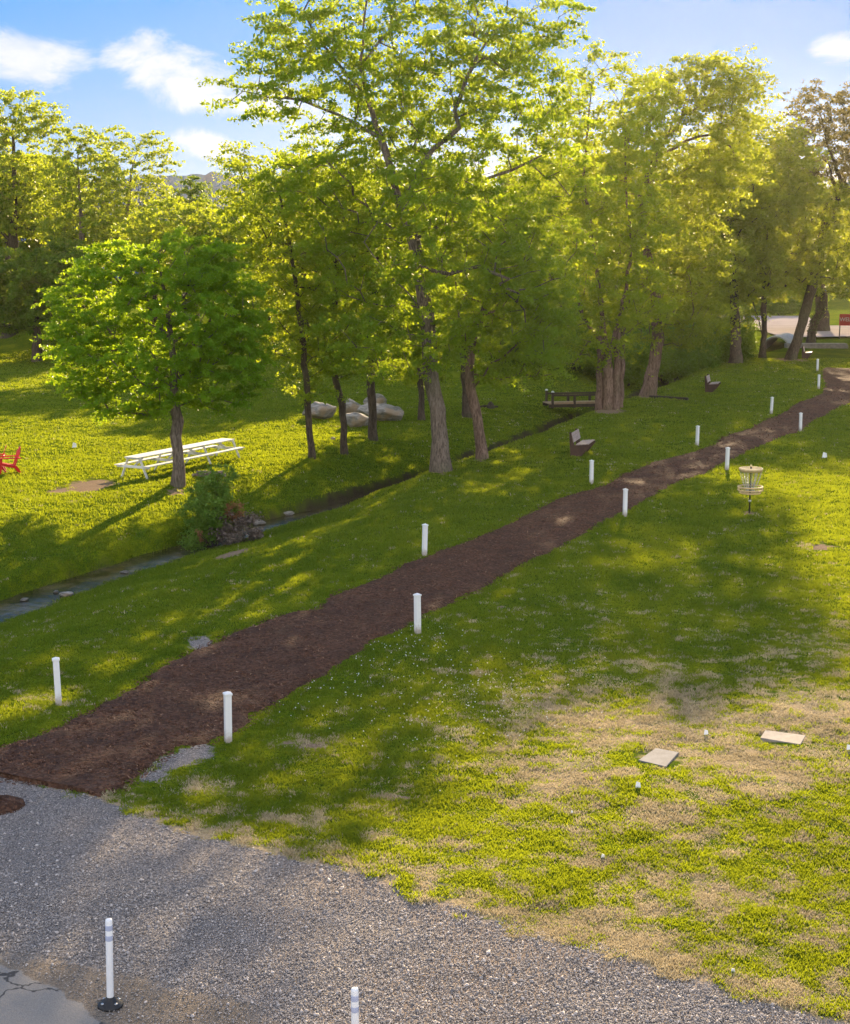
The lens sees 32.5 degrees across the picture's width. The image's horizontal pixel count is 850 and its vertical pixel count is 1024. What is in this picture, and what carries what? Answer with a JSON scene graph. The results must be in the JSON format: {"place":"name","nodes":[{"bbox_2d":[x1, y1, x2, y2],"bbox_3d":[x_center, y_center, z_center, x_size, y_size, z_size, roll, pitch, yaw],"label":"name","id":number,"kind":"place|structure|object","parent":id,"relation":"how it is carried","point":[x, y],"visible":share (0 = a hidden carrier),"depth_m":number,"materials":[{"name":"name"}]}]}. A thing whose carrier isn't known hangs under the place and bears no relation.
{"place":"outdoors","nodes":[
{"label":"outdoors","id":0,"kind":"place"},
{"bbox_2d":[192,470,225,476],"bbox_3d":[-7.560,-1.333,50.997,1.200,0.238,0.450,-1,10,-6],"label":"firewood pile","id":1,"kind":"object","parent":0,"point":[196,474],"visible":0.32,"depth_m":50.97,"materials":[{"name":"wood"}]},
{"bbox_2d":[0,432,542,621],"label":"water","id":2,"kind":"structure","parent":0,"point":[13,606],"depth_m":39.73,"materials":[{"name":"blue liquid"}]},
{"bbox_2d":[59,591,73,596],"bbox_3d":[-9.165,2.108,37.276,0.407,0.161,0.249,0,10,0],"label":"creek stone","id":3,"kind":"object","parent":2,"relation":"on","point":[65,594],"visible":0.94,"depth_m":37.19,"materials":[{"name":"grey stone"}]},
{"bbox_2d":[254,520,265,524],"bbox_3d":[-5.392,0.326,47.434,0.471,0.218,0.358,0,10,1],"label":"creek stone","id":4,"kind":"object","parent":2,"relation":"on","point":[262,522],"visible":0.76,"depth_m":47.30,"materials":[{"name":"grey stone"}]},
{"bbox_2d":[284,511,293,515],"bbox_3d":[-4.645,0.050,49.155,0.474,0.173,0.323,-5,11,-26],"label":"creek stone","id":5,"kind":"object","parent":2,"relation":"on","point":[287,513],"visible":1,"depth_m":49.04,"materials":[{"name":"grey stone"}]},
{"bbox_2d":[0,746,847,1023],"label":"gravel","id":6,"kind":"structure","parent":0,"point":[715,995],"depth_m":16.00,"materials":[{"name":"grey gravel"}]},
{"bbox_2d":[0,794,24,814],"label":"mulch heap","id":7,"kind":"object","parent":6,"relation":"on","point":[9,804],"visible":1,"depth_m":20.17,"materials":[{"name":"brown plant"}]},
{"bbox_2d":[0,285,849,1023],"bbox_3d":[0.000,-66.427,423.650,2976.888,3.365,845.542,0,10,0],"label":"ground","id":8,"kind":"structure","parent":0,"point":[28,995],"depth_m":23.98,"materials":[{"name":"green plant"}]},
{"bbox_2d":[0,446,5,471],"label":"adirondack chair","id":9,"kind":"object","parent":8,"relation":"on","point":[3,467],"visible":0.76,"depth_m":52.01,"materials":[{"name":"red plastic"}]},
{"bbox_2d":[0,446,20,473],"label":"adirondack chair","id":10,"kind":"object","parent":8,"relation":"on","point":[13,465],"visible":1,"depth_m":51.57,"materials":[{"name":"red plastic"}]},
{"bbox_2d":[0,86,76,338],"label":"woodland tree","id":11,"kind":"object","parent":8,"relation":"on","point":[12,215],"visible":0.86,"depth_m":114.31,"materials":[{"name":"green plant"}]},
{"bbox_2d":[0,153,96,307],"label":"woodland tree","id":12,"kind":"object","parent":8,"relation":"on","point":[20,245],"visible":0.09,"depth_m":126.16,"materials":[{"name":"green plant"}]},
{"bbox_2d":[0,232,108,361],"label":"woodland tree","id":13,"kind":"object","parent":8,"relation":"on","point":[23,272],"visible":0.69,"depth_m":105.47,"materials":[{"name":"green plant"}]},
{"bbox_2d":[52,657,61,705],"bbox_3d":[-6.285,2.975,24.934,0.128,1.025,0.128,-4,9,-15],"label":"white post","id":14,"kind":"object","parent":8,"relation":"on","point":[57,682],"visible":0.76,"depth_m":24.87,"materials":[{"name":"plastic"}]},
{"bbox_2d":[1,152,120,315],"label":"woodland tree","id":15,"kind":"object","parent":8,"relation":"on","point":[72,229],"visible":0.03,"depth_m":131.46,"materials":[{"name":"green plant"}]},
{"bbox_2d":[31,123,134,333],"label":"woodland tree","id":16,"kind":"object","parent":8,"relation":"on","point":[64,196],"visible":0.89,"depth_m":108.80,"materials":[{"name":"green plant"}]},
{"bbox_2d":[97,918,122,1011],"bbox_3d":[-3.207,4.581,14.821,0.260,0.946,0.260,1,9,0],"label":"flexible delineator","id":17,"kind":"object","parent":8,"relation":"on","point":[110,1002],"visible":1,"depth_m":14.80,"materials":[{"name":"white plastic"}]},
{"bbox_2d":[71,124,185,318],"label":"woodland tree","id":18,"kind":"object","parent":8,"relation":"on","point":[130,195],"visible":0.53,"depth_m":116.65,"materials":[{"name":"green plant"}]},
{"bbox_2d":[104,199,192,321],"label":"woodland tree","id":19,"kind":"object","parent":8,"relation":"on","point":[178,215],"visible":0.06,"depth_m":123.85,"materials":[{"name":"green plant"}]},
{"bbox_2d":[29,225,279,487],"bbox_3d":[-9.002,-5.012,48.486,7.994,8.970,6.001,4,11,20],"label":"maple tree","id":20,"kind":"object","parent":8,"relation":"on","point":[206,279],"visible":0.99,"depth_m":47.71,"materials":[{"name":"green plant"}]},
{"bbox_2d":[114,438,244,478],"bbox_3d":[-8.857,-1.975,53.209,1.468,0.774,5.984,5,11,26],"label":"picnic table","id":21,"kind":"object","parent":8,"relation":"on","point":[138,458],"visible":0.88,"depth_m":52.82,"materials":[{"name":"white paint"}]},
{"bbox_2d":[162,174,219,317],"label":"evergreen tree","id":22,"kind":"object","parent":8,"relation":"on","point":[193,191],"visible":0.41,"depth_m":131.62,"materials":[{"name":"green plant"}]},
{"bbox_2d":[107,196,277,345],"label":"woodland tree","id":23,"kind":"object","parent":8,"relation":"on","point":[146,236],"visible":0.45,"depth_m":102.17,"materials":[{"name":"green plant"}]},
{"bbox_2d":[176,462,263,551],"bbox_3d":[-6.098,-0.140,43.578,2.630,2.715,1.962,0,10,0],"label":"creek bush","id":24,"kind":"object","parent":8,"relation":"on","point":[217,517],"visible":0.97,"depth_m":43.30,"materials":[{"name":"green plant"}]},
{"bbox_2d":[223,691,232,742],"bbox_3d":[-3.107,3.316,22.981,0.128,1.025,0.128,-4,12,-22],"label":"white post","id":25,"kind":"object","parent":8,"relation":"on","point":[227,716],"visible":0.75,"depth_m":22.92,"materials":[{"name":"plastic"}]},
{"bbox_2d":[194,214,280,308],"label":"woodland tree","id":26,"kind":"object","parent":8,"relation":"on","point":[241,264],"visible":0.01,"depth_m":115.43,"materials":[{"name":"green plant"}]},
{"bbox_2d":[199,140,361,458],"bbox_3d":[-5.356,-7.831,55.247,5.427,12.238,5.082,9,13,41],"label":"slender tree","id":27,"kind":"object","parent":8,"relation":"on","point":[270,253],"visible":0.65,"depth_m":54.59,"materials":[{"name":"green plant"}]},
{"bbox_2d":[213,166,382,326],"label":"woodland tree","id":28,"kind":"object","parent":8,"relation":"on","point":[235,217],"visible":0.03,"depth_m":108.74,"materials":[{"name":"green plant"}]},
{"bbox_2d":[302,402,336,418],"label":"boulder","id":29,"kind":"object","parent":8,"relation":"on","point":[320,410],"visible":0.81,"depth_m":68.66,"materials":[{"name":"stone"}]},
{"bbox_2d":[267,147,422,454],"bbox_3d":[-3.005,-8.102,56.948,6.330,12.284,5.487,0,10,0],"label":"slender tree","id":30,"kind":"object","parent":8,"relation":"on","point":[343,419],"visible":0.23,"depth_m":56.39,"materials":[{"name":"green plant"}]},
{"bbox_2d":[346,398,362,413],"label":"boulder","id":31,"kind":"object","parent":8,"relation":"on","point":[352,406],"visible":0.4,"depth_m":70.08,"materials":[{"name":"stone"}]},
{"bbox_2d":[351,987,358,1023],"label":"flexible delineator","id":32,"kind":"object","parent":8,"relation":"on","point":[354,1005],"visible":1,"depth_m":13.35,"materials":[{"name":"white plastic"}]},
{"bbox_2d":[346,412,368,427],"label":"boulder","id":33,"kind":"object","parent":8,"relation":"on","point":[355,419],"visible":0.77,"depth_m":65.91,"materials":[{"name":"stone"}]},
{"bbox_2d":[363,393,386,404],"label":"boulder","id":34,"kind":"object","parent":8,"relation":"on","point":[380,398],"visible":0.35,"depth_m":72.97,"materials":[{"name":"stone"}]},
{"bbox_2d":[333,158,419,317],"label":"woodland tree","id":35,"kind":"object","parent":8,"relation":"on","point":[375,250],"visible":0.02,"depth_m":104.23,"materials":[{"name":"green plant"}]},
{"bbox_2d":[357,403,403,420],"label":"boulder","id":36,"kind":"object","parent":8,"relation":"on","point":[387,412],"visible":0.82,"depth_m":68.31,"materials":[{"name":"stone"}]},
{"bbox_2d":[316,181,456,440],"bbox_3d":[-1.630,-8.255,60.296,6.156,11.207,6.263,4,11,23],"label":"slender tree","id":37,"kind":"object","parent":8,"relation":"on","point":[372,420],"visible":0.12,"depth_m":60.03,"materials":[{"name":"green plant"}]},
{"bbox_2d":[194,0,616,472],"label":"hackberry tree","id":38,"kind":"object","parent":8,"relation":"on","point":[419,272],"visible":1,"depth_m":50.03,"materials":[{"name":"green plant"}]},
{"bbox_2d":[413,593,421,633],"bbox_3d":[-0.151,2.139,29.517,0.128,1.025,0.128,-7,11,-35],"label":"white post","id":39,"kind":"object","parent":8,"relation":"on","point":[417,613],"visible":0.79,"depth_m":29.46,"materials":[{"name":"plastic"}]},
{"bbox_2d":[379,329,464,419],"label":"tree","id":40,"kind":"object","parent":8,"relation":"on","point":[419,383],"visible":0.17,"depth_m":68.66,"materials":[{"name":"green plant"}]},
{"bbox_2d":[0,329,849,1021],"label":"green grass","id":41,"kind":"structure","parent":8,"relation":"on","point":[350,829],"depth_m":30.25,"materials":[{"name":"green plant"}]},
{"bbox_2d":[638,748,678,767],"bbox_3d":[3.601,3.763,22.250,0.475,0.050,0.714,6,12,32],"label":"paving slab","id":42,"kind":"object","parent":41,"relation":"on","point":[660,757],"depth_m":22.22,"materials":[{"name":"grey concrete"}]},
{"bbox_2d":[0,367,849,796],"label":"mulch path","id":43,"kind":"structure","parent":8,"relation":"on","point":[434,577],"depth_m":29.16,"materials":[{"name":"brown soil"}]},
{"bbox_2d":[422,523,428,555],"bbox_3d":[-0.007,0.795,37.282,0.128,1.025,0.128,-4,11,-29],"label":"white post","id":44,"kind":"object","parent":8,"relation":"on","point":[424,537],"visible":0.78,"depth_m":37.23,"materials":[{"name":"plastic"}]},
{"bbox_2d":[279,625,605,790],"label":"clover flowers","id":45,"kind":"object","parent":8,"relation":"on","point":[443,694],"visible":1,"depth_m":25.61,"materials":[{"name":"white plant"}]},
{"bbox_2d":[417,165,497,199],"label":"woodland tree","id":46,"kind":"object","parent":8,"relation":"on","point":[470,167],"depth_m":119.57,"materials":[{"name":"green plant"}]},
{"bbox_2d":[394,205,535,417],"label":"tree","id":47,"kind":"object","parent":8,"relation":"on","point":[466,412],"visible":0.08,"depth_m":69.78,"materials":[{"name":"green plant"}]},
{"bbox_2d":[437,175,526,305],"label":"woodland tree","id":48,"kind":"object","parent":8,"relation":"on","point":[473,243],"depth_m":105.47,"materials":[{"name":"green plant"}]},
{"bbox_2d":[480,401,497,408],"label":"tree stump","id":49,"kind":"object","parent":8,"relation":"on","point":[490,405],"visible":0.78,"depth_m":75.02,"materials":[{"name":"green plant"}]},
{"bbox_2d":[406,186,593,459],"bbox_3d":[2.766,-6.904,54.578,7.119,10.526,4.924,-2,10,-14],"label":"hackberry tree","id":50,"kind":"object","parent":8,"relation":"on","point":[490,369],"visible":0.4,"depth_m":54.49,"materials":[{"name":"green plant"}]},
{"bbox_2d":[490,323,529,355],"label":"thicket shrub","id":51,"kind":"object","parent":8,"relation":"on","point":[502,344],"visible":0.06,"depth_m":88.94,"materials":[{"name":"green plant"}]},
{"bbox_2d":[445,149,578,327],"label":"woodland tree","id":52,"kind":"object","parent":8,"relation":"on","point":[506,184],"visible":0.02,"depth_m":101.14,"materials":[{"name":"green plant"}]},
{"bbox_2d":[514,306,577,356],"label":"thicket shrub","id":53,"kind":"object","parent":8,"relation":"on","point":[561,334],"depth_m":89.37,"materials":[{"name":"green plant"}]},
{"bbox_2d":[493,140,622,203],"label":"woodland tree","id":54,"kind":"object","parent":8,"relation":"on","point":[520,173],"depth_m":106.20,"materials":[{"name":"green plant"}]},
{"bbox_2d":[543,389,595,407],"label":"footbridge","id":55,"kind":"object","parent":8,"relation":"on","point":[552,403],"visible":0.65,"depth_m":77.03,"materials":[{"name":"brown wood"}]},
{"bbox_2d":[569,428,595,456],"bbox_3d":[6.113,-2.698,56.541,0.820,0.930,1.500,3,10,16],"label":"park bench","id":56,"kind":"object","parent":8,"relation":"on","point":[579,448],"visible":1,"depth_m":56.02,"materials":[{"name":"brown wood"}]},
{"bbox_2d":[553,305,613,370],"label":"thicket shrub","id":57,"kind":"object","parent":8,"relation":"on","point":[592,353],"visible":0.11,"depth_m":90.20,"materials":[{"name":"green plant"}]},
{"bbox_2d":[589,460,593,483],"bbox_3d":[5.649,-1.271,49.445,0.128,1.025,0.128,-5,12,-22],"label":"white post","id":58,"kind":"object","parent":8,"relation":"on","point":[591,477],"visible":0.77,"depth_m":49.39,"materials":[{"name":"plastic"}]},
{"bbox_2d":[533,174,660,310],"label":"woodland tree","id":59,"kind":"object","parent":8,"relation":"on","point":[565,194],"visible":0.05,"depth_m":96.03,"materials":[{"name":"green plant"}]},
{"bbox_2d":[501,38,693,410],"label":"cottonwood tree","id":60,"kind":"object","parent":8,"relation":"on","point":[609,394],"visible":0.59,"depth_m":71.54,"materials":[{"name":"green plant"}]},
{"bbox_2d":[576,278,651,334],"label":"thicket shrub","id":61,"kind":"object","parent":8,"relation":"on","point":[643,328],"visible":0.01,"depth_m":97.98,"materials":[{"name":"green plant"}]},
{"bbox_2d":[623,488,627,516],"bbox_3d":[5.924,-0.199,43.151,0.128,1.025,0.128,-2,8,-15],"label":"white post","id":62,"kind":"object","parent":8,"relation":"on","point":[625,495],"visible":0.77,"depth_m":43.09,"materials":[{"name":"plastic"}]},
{"bbox_2d":[583,328,675,388],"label":"thicket shrub","id":63,"kind":"object","parent":8,"relation":"on","point":[633,372],"visible":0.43,"depth_m":90.75,"materials":[{"name":"green plant"}]},
{"bbox_2d":[570,139,739,312],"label":"woodland tree","id":64,"kind":"object","parent":8,"relation":"on","point":[671,193],"visible":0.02,"depth_m":104.57,"materials":[{"name":"green plant"}]},
{"bbox_2d":[625,326,702,385],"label":"thicket shrub","id":65,"kind":"object","parent":8,"relation":"on","point":[682,359],"visible":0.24,"depth_m":97.30,"materials":[{"name":"green plant"}]},
{"bbox_2d":[649,395,688,399],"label":"landscape timber","id":66,"kind":"object","parent":8,"relation":"on","point":[671,397],"visible":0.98,"depth_m":79.27,"materials":[{"name":"wood"}]},
{"bbox_2d":[574,43,782,396],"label":"cottonwood tree","id":67,"kind":"object","parent":8,"relation":"on","point":[693,257],"visible":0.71,"depth_m":78.38,"materials":[{"name":"green plant"}]},
{"bbox_2d":[664,317,724,379],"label":"thicket shrub","id":68,"kind":"object","parent":8,"relation":"on","point":[707,360],"visible":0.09,"depth_m":101.87,"materials":[{"name":"green plant"}]},
{"bbox_2d":[615,170,779,319],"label":"woodland tree","id":69,"kind":"object","parent":8,"relation":"on","point":[724,242],"visible":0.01,"depth_m":111.19,"materials":[{"name":"green plant"}]},
{"bbox_2d":[695,425,699,445],"bbox_3d":[11.120,-3.031,59.510,0.128,1.025,0.128,-5,10,-36],"label":"white post","id":70,"kind":"object","parent":8,"relation":"on","point":[697,435],"visible":0.77,"depth_m":59.45,"materials":[{"name":"plastic"}]},
{"bbox_2d":[693,332,730,363],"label":"thicket shrub","id":71,"kind":"object","parent":8,"relation":"on","point":[725,356],"visible":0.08,"depth_m":108.43,"materials":[{"name":"green plant"}]},
{"bbox_2d":[705,374,720,391],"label":"park bench","id":72,"kind":"object","parent":8,"relation":"on","point":[711,386],"visible":1,"depth_m":83.82,"materials":[{"name":"brown wood"}]},
{"bbox_2d":[725,447,729,469],"bbox_3d":[10.887,-1.835,52.500,0.128,1.025,0.128,-5,12,-29],"label":"white post","id":73,"kind":"object","parent":8,"relation":"on","point":[727,455],"visible":0.78,"depth_m":52.45,"materials":[{"name":"plastic"}]},
{"bbox_2d":[664,139,795,325],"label":"woodland tree","id":74,"kind":"object","parent":8,"relation":"on","point":[740,266],"depth_m":119.87,"materials":[{"name":"green plant"}]},
{"bbox_2d":[713,321,755,360],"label":"thicket shrub","id":75,"kind":"object","parent":8,"relation":"on","point":[746,353],"visible":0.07,"depth_m":111.95,"materials":[{"name":"green plant"}]},
{"bbox_2d":[727,312,760,354],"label":"thicket shrub","id":76,"kind":"object","parent":8,"relation":"on","point":[754,346],"visible":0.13,"depth_m":118.76,"materials":[{"name":"green plant"}]},
{"bbox_2d":[655,110,836,363],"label":"elm tree","id":77,"kind":"object","parent":8,"relation":"on","point":[793,213],"visible":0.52,"depth_m":103.83,"materials":[{"name":"green plant"}]},
{"bbox_2d":[737,465,762,512],"bbox_3d":[9.729,-0.633,43.612,0.774,1.555,0.774,0,10,0],"label":"disc golf basket","id":78,"kind":"object","parent":8,"relation":"on","point":[751,469],"visible":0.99,"depth_m":43.49,"materials":[{"name":"metal"}]},
{"bbox_2d":[739,277,779,315],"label":"thicket shrub","id":79,"kind":"object","parent":8,"relation":"on","point":[757,305],"visible":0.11,"depth_m":193.27,"materials":[{"name":"green plant"}]},
{"bbox_2d":[770,397,773,413],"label":"white post","id":80,"kind":"object","parent":8,"relation":"on","point":[771,405],"visible":0.77,"depth_m":71.83,"materials":[{"name":"plastic"}]},
{"bbox_2d":[766,333,793,348],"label":"culvert","id":81,"kind":"object","parent":8,"relation":"on","point":[787,337],"visible":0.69,"depth_m":130.55,"materials":[{"name":"concrete"}]},
{"bbox_2d":[760,730,804,744],"bbox_3d":[5.680,3.599,23.160,0.652,0.050,0.484,5,11,25],"label":"paving slab","id":82,"kind":"object","parent":8,"relation":"on","point":[776,736],"depth_m":23.13,"materials":[{"name":"concrete"}]},
{"bbox_2d":[718,156,849,357],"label":"elm tree","id":83,"kind":"object","parent":8,"relation":"on","point":[808,265],"visible":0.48,"depth_m":106.59,"materials":[{"name":"green plant"}]},
{"bbox_2d":[766,293,801,315],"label":"thicket shrub","id":84,"kind":"object","parent":8,"relation":"on","point":[791,308],"visible":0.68,"depth_m":191.50,"materials":[{"name":"green plant"}]},
{"bbox_2d":[751,148,849,330],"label":"elm tree","id":85,"kind":"object","parent":8,"relation":"on","point":[823,324],"visible":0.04,"depth_m":149.98,"materials":[{"name":"green plant"}]},
{"bbox_2d":[799,412,802,430],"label":"white post","id":86,"kind":"object","parent":8,"relation":"on","point":[800,421],"visible":0.75,"depth_m":64.76,"materials":[{"name":"plastic"}]},
{"bbox_2d":[802,346,812,358],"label":"park bench","id":87,"kind":"object","parent":8,"relation":"on","point":[806,355],"visible":1,"depth_m":111.92,"materials":[{"name":"brown wood"}]},
{"bbox_2d":[772,78,849,359],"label":"elm tree","id":88,"kind":"object","parent":8,"relation":"on","point":[839,98],"visible":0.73,"depth_m":108.18,"materials":[{"name":"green plant"}]},
{"bbox_2d":[795,296,828,314],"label":"thicket shrub","id":89,"kind":"object","parent":8,"relation":"on","point":[812,308],"visible":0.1,"depth_m":195.13,"materials":[{"name":"green plant"}]},
{"bbox_2d":[784,343,847,347],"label":"concrete ledge","id":90,"kind":"object","parent":8,"relation":"on","point":[823,345],"visible":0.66,"depth_m":124.91,"materials":[{"name":"grey concrete"}]},
{"bbox_2d":[816,359,818,370],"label":"white post","id":91,"kind":"object","parent":8,"relation":"on","point":[817,366],"visible":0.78,"depth_m":98.96,"materials":[{"name":"plastic"}]},
{"bbox_2d":[817,375,819,388],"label":"white post","id":92,"kind":"object","parent":8,"relation":"on","point":[818,385],"visible":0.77,"depth_m":85.27,"materials":[{"name":"plastic"}]},
{"bbox_2d":[788,249,849,342],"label":"ivy tree","id":93,"kind":"object","parent":8,"relation":"on","point":[816,317],"visible":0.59,"depth_m":130.97,"materials":[{"name":"green plant"}]},
{"bbox_2d":[839,314,849,338],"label":"red sign","id":94,"kind":"object","parent":8,"relation":"on","point":[844,319],"visible":0.88,"depth_m":139.31,"materials":[{"name":"metal"}]},
{"bbox_2d":[0,362,849,1021],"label":"dry grass","id":95,"kind":"structure","parent":0,"point":[666,966],"depth_m":20.32,"materials":[{"name":"beige plant"}]},
{"bbox_2d":[0,0,849,191],"label":"sky","id":96,"kind":"structure","parent":0,"point":[135,65],"materials":[{"name":"blue"}]},
{"bbox_2d":[18,206,848,293],"bbox_3d":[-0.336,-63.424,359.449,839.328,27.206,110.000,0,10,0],"label":"woodland slope","id":97,"kind":"structure","parent":0,"point":[172,258],"depth_m":344.79,"materials":[{"name":"green plant"}]},
{"bbox_2d":[70,171,846,212],"bbox_3d":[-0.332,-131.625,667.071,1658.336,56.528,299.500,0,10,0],"label":"hills","id":98,"kind":"structure","parent":0,"point":[172,180],"depth_m":683.34,"materials":[{"name":"green plant"}]},
{"bbox_2d":[723,315,849,336],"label":"road","id":99,"kind":"structure","parent":0,"point":[777,325],"depth_m":158.01,"materials":[{"name":"grey asphalt"}]}
]}

